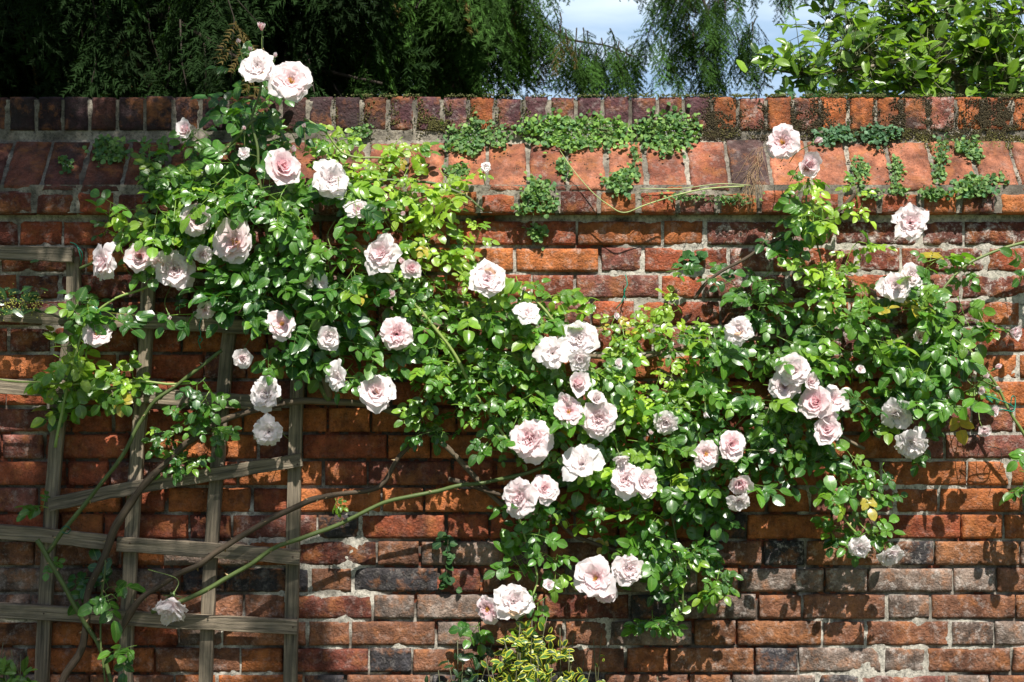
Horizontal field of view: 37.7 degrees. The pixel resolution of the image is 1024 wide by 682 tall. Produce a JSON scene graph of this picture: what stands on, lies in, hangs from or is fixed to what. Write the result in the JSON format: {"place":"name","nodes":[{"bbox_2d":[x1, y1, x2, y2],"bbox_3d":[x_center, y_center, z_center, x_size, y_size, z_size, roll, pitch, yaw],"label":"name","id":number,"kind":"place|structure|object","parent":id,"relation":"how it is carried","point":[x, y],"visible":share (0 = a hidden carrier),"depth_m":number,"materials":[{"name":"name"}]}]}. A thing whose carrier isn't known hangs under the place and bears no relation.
{"place":"outdoors","nodes":[
{"label":"outdoors","id":0,"kind":"place"},
{"bbox_2d":[357,0,1023,99],"label":"sky","id":1,"kind":"structure","parent":0,"point":[596,17],"materials":[{"name":"blue"}]},
{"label":"ground","id":2,"kind":"structure","parent":0,"visible":0},
{"bbox_2d":[0,642,37,681],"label":"leafy shrub","id":3,"kind":"object","parent":2,"relation":"on","point":[4,669],"visible":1,"depth_m":4.00,"materials":[{"name":"green plant"}]},
{"bbox_2d":[0,0,441,99],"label":"conifer tree","id":4,"kind":"object","parent":2,"relation":"on","point":[117,49],"visible":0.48,"depth_m":6.71,"materials":[{"name":"green plant"}]},
{"bbox_2d":[424,640,498,681],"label":"dark leaved shrub","id":5,"kind":"object","parent":2,"relation":"on","point":[463,657],"visible":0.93,"depth_m":4.11,"materials":[{"name":"green plant"}]},
{"bbox_2d":[0,96,1023,681],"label":"brick wall","id":6,"kind":"structure","parent":2,"relation":"on","point":[942,600],"depth_m":4.20,"materials":[{"name":"red brick"}]},
{"bbox_2d":[58,154,73,173],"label":"creeping toadflax","id":7,"kind":"object","parent":6,"relation":"attached to","point":[64,161],"visible":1,"depth_m":4.21,"materials":[{"name":"green plant"}]},
{"bbox_2d":[82,134,133,166],"bbox_3d":[-1.147,-0.539,4.243,0.150,0.104,0.080,0,0,0],"label":"creeping toadflax","id":8,"kind":"object","parent":6,"relation":"on","point":[107,143],"visible":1,"depth_m":4.24,"materials":[{"name":"green plant"}]},
{"bbox_2d":[135,141,163,209],"bbox_3d":[-1.010,-0.467,4.202,0.099,0.208,0.132,0,0,0],"label":"creeping toadflax","id":9,"kind":"object","parent":6,"relation":"attached to","point":[150,188],"visible":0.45,"depth_m":4.18,"materials":[{"name":"green plant"}]},
{"bbox_2d":[0,245,304,681],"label":"trellis","id":10,"kind":"object","parent":6,"relation":"attached to","point":[45,612],"visible":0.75,"depth_m":4.14,"materials":[{"name":"brown wood"}]},
{"bbox_2d":[0,259,59,321],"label":"ivy branch","id":11,"kind":"object","parent":10,"relation":"attached to","point":[28,297],"visible":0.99,"depth_m":4.08,"materials":[{"name":"green plant"}]},
{"bbox_2d":[70,242,82,264],"bbox_3d":[-1.194,-0.242,4.123,0.044,0.064,0.022,0,0,40],"label":"plant tie","id":12,"kind":"object","parent":10,"relation":"hanging from","point":[79,252],"visible":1,"depth_m":4.11,"materials":[{"name":"plastic"}]},
{"bbox_2d":[198,319,202,348],"bbox_3d":[-0.857,-0.021,4.118,0.011,0.085,0.025,0,0,-23],"label":"plant tie","id":13,"kind":"object","parent":10,"relation":"hanging from","point":[200,335],"visible":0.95,"depth_m":4.11,"materials":[{"name":"plastic"}]},
{"bbox_2d":[344,123,373,138],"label":"creeping toadflax","id":14,"kind":"object","parent":6,"relation":"on","point":[364,131],"visible":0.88,"depth_m":4.27,"materials":[{"name":"green plant"}]},
{"bbox_2d":[432,531,461,592],"bbox_3d":[-0.181,0.619,4.184,0.084,0.172,0.035,0,0,0],"label":"ivy strand","id":15,"kind":"object","parent":6,"relation":"attached to","point":[446,578],"visible":1,"depth_m":4.18,"materials":[{"name":"green plant"}]},
{"bbox_2d":[441,160,470,180],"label":"creeping toadflax","id":16,"kind":"object","parent":6,"relation":"attached to","point":[458,170],"visible":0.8,"depth_m":4.19,"materials":[{"name":"green plant"}]},
{"bbox_2d":[437,111,510,158],"bbox_3d":[-0.105,-0.585,4.253,0.219,0.147,0.076,0,0,0],"label":"creeping toadflax","id":17,"kind":"object","parent":6,"relation":"attached to","point":[467,138],"visible":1,"depth_m":4.27,"materials":[{"name":"green plant"}]},
{"bbox_2d":[0,22,1023,681],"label":"climbing rose","id":18,"kind":"object","parent":6,"relation":"attached to","point":[804,362],"visible":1,"depth_m":4.04,"materials":[{"name":"green plant"}]},
{"bbox_2d":[986,395,1015,411],"bbox_3d":[1.328,0.170,4.069,0.090,0.046,0.023,0,0,-12],"label":"plant tie","id":19,"kind":"object","parent":18,"relation":"attached to","point":[1001,410],"visible":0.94,"depth_m":4.07,"materials":[{"name":"plastic"}]},
{"bbox_2d":[510,171,560,218],"bbox_3d":[0.066,-0.407,4.163,0.141,0.139,0.056,0,0,0],"label":"creeping toadflax","id":20,"kind":"object","parent":6,"relation":"attached to","point":[535,192],"visible":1,"depth_m":4.15,"materials":[{"name":"green plant"}]},
{"bbox_2d":[522,223,548,250],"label":"creeping toadflax","id":21,"kind":"object","parent":6,"relation":"attached to","point":[537,236],"visible":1,"depth_m":4.18,"materials":[{"name":"green plant"}]},
{"bbox_2d":[555,156,573,181],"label":"creeping toadflax","id":22,"kind":"object","parent":6,"relation":"attached to","point":[563,164],"visible":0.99,"depth_m":4.20,"materials":[{"name":"green plant"}]},
{"bbox_2d":[494,107,641,153],"bbox_3d":[0.150,-0.598,4.261,0.460,0.138,0.062,0,0,0],"label":"creeping toadflax","id":23,"kind":"object","parent":6,"relation":"attached to","point":[570,131],"visible":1,"depth_m":4.27,"materials":[{"name":"green plant"}]},
{"bbox_2d":[599,166,639,199],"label":"creeping toadflax","id":24,"kind":"object","parent":6,"relation":"attached to","point":[616,183],"visible":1,"depth_m":4.16,"materials":[{"name":"green plant"}]},
{"bbox_2d":[616,275,627,308],"bbox_3d":[0.306,-0.137,4.174,0.033,0.095,0.015,0,0,0],"label":"plant tie","id":25,"kind":"object","parent":6,"relation":"attached to","point":[623,292],"visible":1,"depth_m":4.17,"materials":[{"name":"plastic"}]},
{"bbox_2d":[627,142,642,178],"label":"creeping toadflax","id":26,"kind":"object","parent":6,"relation":"attached to","point":[634,152],"visible":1,"depth_m":4.22,"materials":[{"name":"green plant"}]},
{"bbox_2d":[560,150,749,212],"bbox_3d":[0.393,-0.445,4.151,0.531,0.186,0.071,0,0,8],"label":"trailing stem","id":27,"kind":"object","parent":6,"relation":"attached to","point":[742,185],"visible":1,"depth_m":4.14,"materials":[{"name":"plant"}]},
{"bbox_2d":[634,102,702,158],"bbox_3d":[0.446,-0.598,4.252,0.198,0.173,0.079,0,0,0],"label":"creeping toadflax","id":28,"kind":"object","parent":6,"relation":"attached to","point":[668,129],"visible":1,"depth_m":4.27,"materials":[{"name":"green plant"}]},
{"bbox_2d":[332,92,1023,187],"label":"moss","id":29,"kind":"object","parent":6,"relation":"on","point":[998,121],"visible":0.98,"depth_m":4.29,"materials":[{"name":"green plant"}]},
{"bbox_2d":[679,250,707,265],"bbox_3d":[0.508,-0.231,4.185,0.080,0.047,0.035,0,0,0],"label":"ivy sprig","id":30,"kind":"object","parent":6,"relation":"attached to","point":[699,257],"visible":0.91,"depth_m":4.18,"materials":[{"name":"green plant"}]},
{"bbox_2d":[660,190,764,205],"bbox_3d":[0.556,-0.397,4.148,0.291,0.045,0.024,0,0,0],"label":"creeping toadflax","id":31,"kind":"object","parent":6,"relation":"attached to","point":[729,199],"visible":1,"depth_m":4.15,"materials":[{"name":"green plant"}]},
{"bbox_2d":[730,146,770,220],"bbox_3d":[0.664,-0.442,4.188,0.119,0.228,0.142,0,0,0],"label":"dry grass tuft","id":32,"kind":"object","parent":6,"relation":"on","point":[753,189],"visible":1,"depth_m":4.17,"materials":[{"name":"plant"}]},
{"bbox_2d":[811,122,858,147],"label":"creeping toadflax","id":33,"kind":"object","parent":6,"relation":"attached to","point":[835,133],"visible":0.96,"depth_m":4.27,"materials":[{"name":"green plant"}]},
{"bbox_2d":[844,155,871,188],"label":"creeping toadflax","id":34,"kind":"object","parent":6,"relation":"attached to","point":[863,168],"visible":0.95,"depth_m":4.19,"materials":[{"name":"green plant"}]},
{"bbox_2d":[856,121,903,149],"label":"creeping toadflax","id":35,"kind":"object","parent":6,"relation":"attached to","point":[876,134],"visible":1,"depth_m":4.27,"materials":[{"name":"green plant"}]},
{"bbox_2d":[858,183,910,200],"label":"creeping toadflax","id":36,"kind":"object","parent":6,"relation":"attached to","point":[902,191],"visible":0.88,"depth_m":4.15,"materials":[{"name":"green plant"}]},
{"bbox_2d":[886,153,907,192],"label":"creeping toadflax","id":37,"kind":"object","parent":6,"relation":"attached to","point":[896,176],"visible":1,"depth_m":4.19,"materials":[{"name":"green plant"}]},
{"bbox_2d":[917,185,948,201],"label":"creeping toadflax","id":38,"kind":"object","parent":6,"relation":"attached to","point":[932,194],"visible":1,"depth_m":4.15,"materials":[{"name":"green plant"}]},
{"bbox_2d":[930,134,951,187],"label":"creeping toadflax","id":39,"kind":"object","parent":6,"relation":"attached to","point":[939,168],"visible":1,"depth_m":4.22,"materials":[{"name":"green plant"}]},
{"bbox_2d":[951,134,984,163],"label":"creeping toadflax","id":40,"kind":"object","parent":6,"relation":"on","point":[964,145],"visible":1,"depth_m":4.24,"materials":[{"name":"green plant"}]},
{"bbox_2d":[946,171,1009,200],"bbox_3d":[1.294,-0.432,4.165,0.183,0.089,0.061,0,0,0],"label":"creeping toadflax","id":41,"kind":"object","parent":6,"relation":"attached to","point":[978,185],"visible":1,"depth_m":4.16,"materials":[{"name":"green plant"}]},
{"bbox_2d":[979,446,1001,469],"bbox_3d":[1.321,0.324,4.164,0.034,0.068,0.071,0,0,-43],"label":"wire hook","id":42,"kind":"object","parent":6,"relation":"attached to","point":[994,447],"visible":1,"depth_m":4.15,"materials":[{"name":"grey metal"}]},
{"bbox_2d":[474,617,590,681],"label":"variegated shrub","id":43,"kind":"object","parent":2,"relation":"on","point":[530,671],"visible":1,"depth_m":4.03,"materials":[{"name":"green plant"}]},
{"bbox_2d":[263,0,863,99],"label":"conifer tree","id":44,"kind":"object","parent":2,"relation":"on","point":[471,42],"visible":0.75,"depth_m":7.92,"materials":[{"name":"green plant"}]},
{"bbox_2d":[570,633,604,681],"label":"plant stem","id":45,"kind":"object","parent":2,"relation":"on","point":[596,664],"visible":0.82,"depth_m":4.15,"materials":[{"name":"green plant"}]},
{"bbox_2d":[765,85,829,99],"bbox_3d":[3.977,-0.955,20.211,2.824,5.211,2.264,0,0,0],"label":"distant tree","id":46,"kind":"object","parent":2,"relation":"on","point":[789,90],"visible":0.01,"depth_m":19.90,"materials":[{"name":"green plant"}]},
{"bbox_2d":[799,78,937,99],"bbox_3d":[3.337,-0.487,13.134,2.694,4.275,2.043,0,0,-12],"label":"distant tree","id":47,"kind":"object","parent":2,"relation":"on","point":[810,92],"depth_m":13.10,"materials":[{"name":"green plant"}]},
{"bbox_2d":[736,0,1023,98],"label":"broadleaf tree","id":48,"kind":"object","parent":2,"relation":"on","point":[916,48],"visible":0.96,"depth_m":5.20,"materials":[{"name":"green plant"}]},
{"bbox_2d":[803,0,1023,98],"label":"distant tree","id":49,"kind":"object","parent":2,"relation":"on","point":[830,89],"depth_m":11.94,"materials":[{"name":"green plant"}]}
]}

